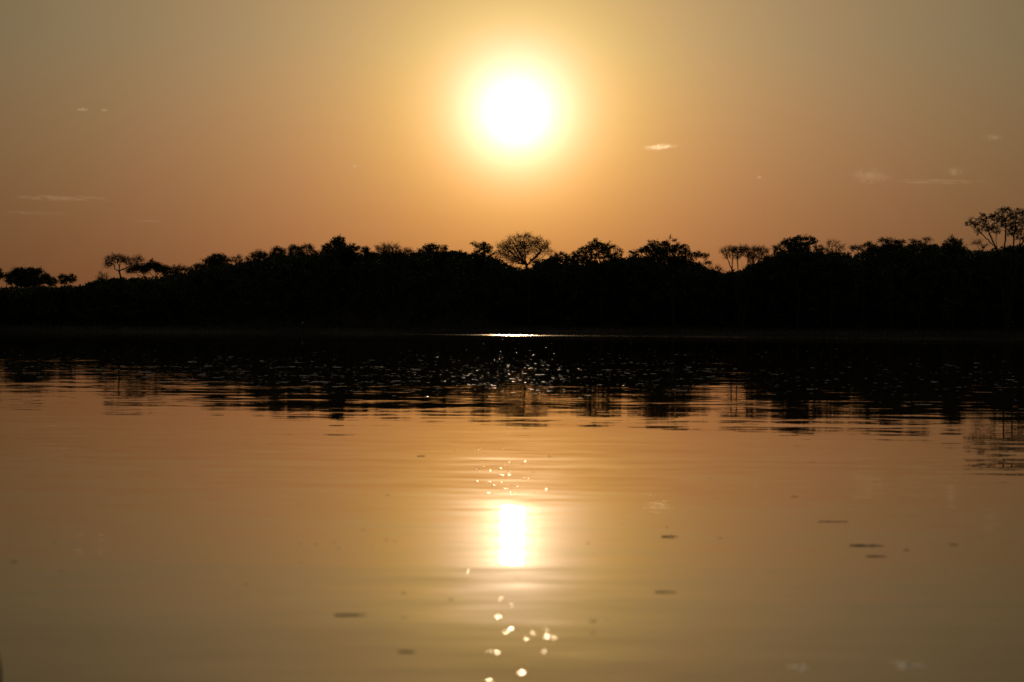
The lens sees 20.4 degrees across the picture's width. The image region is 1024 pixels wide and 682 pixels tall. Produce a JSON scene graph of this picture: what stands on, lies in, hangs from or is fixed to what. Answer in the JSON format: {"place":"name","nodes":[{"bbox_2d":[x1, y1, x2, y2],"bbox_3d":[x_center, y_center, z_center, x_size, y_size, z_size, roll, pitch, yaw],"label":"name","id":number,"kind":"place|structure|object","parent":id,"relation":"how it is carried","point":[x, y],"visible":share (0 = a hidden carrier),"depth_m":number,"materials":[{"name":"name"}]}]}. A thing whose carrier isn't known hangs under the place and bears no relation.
{"place":"outdoors","nodes":[
{"label":"outdoors","id":0,"kind":"place"},
{"bbox_2d":[334,614,366,614],"bbox_3d":[-0.557,0.941,9.793,0.113,0.008,0.008,0,0,-10],"label":"floating twig","id":1,"kind":"object","parent":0,"point":[350,614],"visible":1,"depth_m":9.79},
{"bbox_2d":[3,346,988,404],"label":"floating flecks","id":2,"kind":"object","parent":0,"point":[465,375],"visible":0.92,"depth_m":56.50,"materials":[{"name":"brown"}]},
{"bbox_2d":[0,331,1023,681],"bbox_3d":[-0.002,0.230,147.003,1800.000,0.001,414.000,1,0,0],"label":"water","id":3,"kind":"structure","parent":0,"point":[148,529],"depth_m":15.60,"materials":[{"name":"brown liquid"}]},
{"bbox_2d":[786,665,808,670],"bbox_3d":[0.860,0.961,8.382,0.077,0.006,0.143,0,0,-19],"label":"foam patch","id":4,"kind":"object","parent":3,"relation":"on","point":[802,667],"visible":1,"depth_m":8.39,"materials":[{"name":"brown liquid"}]},
{"bbox_2d":[892,661,927,669],"bbox_3d":[1.184,0.963,8.471,0.107,0.006,0.235,1,0,0],"label":"foam patch","id":5,"kind":"object","parent":3,"relation":"on","point":[904,665],"visible":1,"depth_m":8.46,"materials":[{"name":"brown liquid"}]},
{"bbox_2d":[0,258,1023,338],"bbox_3d":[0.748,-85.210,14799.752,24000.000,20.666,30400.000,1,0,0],"label":"ground","id":6,"kind":"structure","parent":0,"point":[349,317],"depth_m":480.56,"materials":[{"name":"soil"}]},
{"bbox_2d":[0,268,3,280],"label":"leafy tree","id":7,"kind":"object","parent":6,"relation":"on","point":[1,275],"visible":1,"depth_m":352.29,"materials":[{"name":"black plant"}]},
{"bbox_2d":[3,266,52,287],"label":"leafy tree","id":8,"kind":"object","parent":6,"relation":"on","point":[29,276],"visible":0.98,"depth_m":356.92,"materials":[{"name":"black plant"}]},
{"bbox_2d":[48,272,77,286],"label":"leafy tree","id":9,"kind":"object","parent":6,"relation":"on","point":[63,278],"visible":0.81,"depth_m":370.32,"materials":[{"name":"black plant"}]},
{"bbox_2d":[94,271,110,280],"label":"bare tree","id":10,"kind":"object","parent":6,"relation":"on","point":[105,276],"visible":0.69,"depth_m":377.40,"materials":[{"name":"black plant"}]},
{"bbox_2d":[103,251,145,277],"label":"umbrella tree","id":11,"kind":"object","parent":6,"relation":"on","point":[112,260],"visible":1,"depth_m":359.74,"materials":[{"name":"black plant"}]},
{"bbox_2d":[124,261,150,276],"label":"umbrella tree","id":12,"kind":"object","parent":6,"relation":"on","point":[136,269],"visible":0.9,"depth_m":371.61,"materials":[{"name":"black plant"}]},
{"bbox_2d":[140,258,168,277],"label":"umbrella tree","id":13,"kind":"object","parent":6,"relation":"on","point":[156,267],"visible":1,"depth_m":371.00,"materials":[{"name":"black plant"}]},
{"bbox_2d":[160,264,191,276],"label":"leafy tree","id":14,"kind":"object","parent":6,"relation":"on","point":[176,270],"visible":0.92,"depth_m":372.17,"materials":[{"name":"black plant"}]},
{"bbox_2d":[188,262,207,270],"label":"leafy tree","id":15,"kind":"object","parent":6,"relation":"on","point":[198,266],"visible":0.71,"depth_m":379.51,"materials":[{"name":"black plant"}]},
{"bbox_2d":[199,252,231,267],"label":"umbrella tree","id":16,"kind":"object","parent":6,"relation":"on","point":[215,259],"visible":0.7,"depth_m":379.09,"materials":[{"name":"black plant"}]},
{"bbox_2d":[229,254,243,264],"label":"umbrella tree","id":17,"kind":"object","parent":6,"relation":"on","point":[235,260],"visible":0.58,"depth_m":391.02,"materials":[{"name":"black plant"}]},
{"bbox_2d":[244,248,269,306],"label":"umbrella tree","id":18,"kind":"object","parent":6,"relation":"on","point":[258,254],"visible":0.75,"depth_m":396.31,"materials":[{"name":"black plant"}]},
{"bbox_2d":[268,245,287,321],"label":"leafy tree","id":19,"kind":"object","parent":6,"relation":"on","point":[276,252],"visible":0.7,"depth_m":404.52,"materials":[{"name":"black plant"}]},
{"bbox_2d":[287,242,320,322],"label":"umbrella tree","id":20,"kind":"object","parent":6,"relation":"on","point":[297,250],"visible":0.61,"depth_m":413.92,"materials":[{"name":"black plant"}]},
{"bbox_2d":[319,234,361,324],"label":"leafy tree","id":21,"kind":"object","parent":6,"relation":"on","point":[337,244],"visible":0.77,"depth_m":429.28,"materials":[{"name":"black plant"}]},
{"bbox_2d":[360,245,377,323],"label":"tree","id":22,"kind":"object","parent":6,"relation":"on","point":[368,252],"visible":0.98,"depth_m":453.47,"materials":[{"name":"black plant"}]},
{"bbox_2d":[373,241,421,325],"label":"tree","id":23,"kind":"object","parent":6,"relation":"on","point":[399,254],"visible":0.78,"depth_m":473.14,"materials":[{"name":"black plant"}]},
{"bbox_2d":[417,242,465,325],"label":"leafy tree","id":24,"kind":"object","parent":6,"relation":"on","point":[429,248],"visible":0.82,"depth_m":516.18,"materials":[{"name":"black plant"}]},
{"bbox_2d":[469,241,496,324],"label":"leafy tree","id":25,"kind":"object","parent":6,"relation":"on","point":[481,257],"visible":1,"depth_m":553.41,"materials":[{"name":"black plant"}]},
{"bbox_2d":[0,243,1023,330],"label":"undergrowth","id":26,"kind":"object","parent":6,"relation":"on","point":[235,285],"visible":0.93,"depth_m":597.87,"materials":[{"name":"black plant"}]},
{"bbox_2d":[0,308,1023,337],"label":"bank grass","id":27,"kind":"structure","parent":6,"relation":"on","point":[342,326],"depth_m":343.85,"materials":[{"name":"black plant"}]},
{"bbox_2d":[494,231,555,325],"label":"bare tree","id":28,"kind":"object","parent":6,"relation":"on","point":[507,249],"visible":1,"depth_m":584.57,"materials":[{"name":"black plant"}]},
{"bbox_2d":[546,251,570,323],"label":"leafy tree","id":29,"kind":"object","parent":6,"relation":"on","point":[567,256],"visible":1,"depth_m":581.02,"materials":[{"name":"black plant"}]},
{"bbox_2d":[569,237,623,324],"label":"umbrella tree","id":30,"kind":"object","parent":6,"relation":"on","point":[601,248],"visible":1,"depth_m":591.18,"materials":[{"name":"black plant"}]},
{"bbox_2d":[628,236,712,327],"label":"leafy tree","id":31,"kind":"object","parent":6,"relation":"on","point":[660,255],"visible":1,"depth_m":578.15,"materials":[{"name":"black plant"}]},
{"bbox_2d":[708,263,724,327],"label":"tree","id":32,"kind":"object","parent":6,"relation":"on","point":[719,267],"visible":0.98,"depth_m":604.75,"materials":[{"name":"black plant"}]},
{"bbox_2d":[717,242,773,326],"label":"bare tree","id":33,"kind":"object","parent":6,"relation":"on","point":[742,251],"visible":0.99,"depth_m":595.07,"materials":[{"name":"black plant"}]},
{"bbox_2d":[770,234,825,326],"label":"leafy tree","id":34,"kind":"object","parent":6,"relation":"on","point":[798,252],"visible":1,"depth_m":584.80,"materials":[{"name":"black plant"}]},
{"bbox_2d":[821,237,846,327],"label":"bare tree","id":35,"kind":"object","parent":6,"relation":"on","point":[831,253],"visible":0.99,"depth_m":591.95,"materials":[{"name":"black plant"}]},
{"bbox_2d":[847,241,887,328],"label":"umbrella tree","id":36,"kind":"object","parent":6,"relation":"on","point":[870,248],"visible":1,"depth_m":587.49,"materials":[{"name":"black plant"}]},
{"bbox_2d":[876,236,906,329],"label":"umbrella tree","id":37,"kind":"object","parent":6,"relation":"on","point":[896,246],"visible":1,"depth_m":584.11,"materials":[{"name":"black plant"}]},
{"bbox_2d":[908,236,940,328],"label":"umbrella tree","id":38,"kind":"object","parent":6,"relation":"on","point":[925,246],"visible":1,"depth_m":579.00,"materials":[{"name":"black plant"}]},
{"bbox_2d":[939,234,966,329],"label":"leafy tree","id":39,"kind":"object","parent":6,"relation":"on","point":[951,244],"visible":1,"depth_m":574.88,"materials":[{"name":"black plant"}]},
{"bbox_2d":[969,239,987,328],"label":"tree","id":40,"kind":"object","parent":6,"relation":"on","point":[981,244],"visible":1,"depth_m":566.00,"materials":[{"name":"black plant"}]},
{"bbox_2d":[965,206,1023,328],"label":"leafy tree","id":41,"kind":"object","parent":6,"relation":"on","point":[1012,231],"visible":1,"depth_m":550.61,"materials":[{"name":"black plant"}]},
{"bbox_2d":[0,0,1023,287],"label":"sky","id":42,"kind":"structure","parent":0,"point":[182,132],"materials":[{"name":"orange"}]},
{"bbox_2d":[818,521,847,521],"bbox_3d":[1.664,0.936,14.754,0.163,0.004,0.005,0,0,-7],"label":"floating twig","id":43,"kind":"object","parent":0,"point":[832,521],"visible":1,"depth_m":14.75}
]}

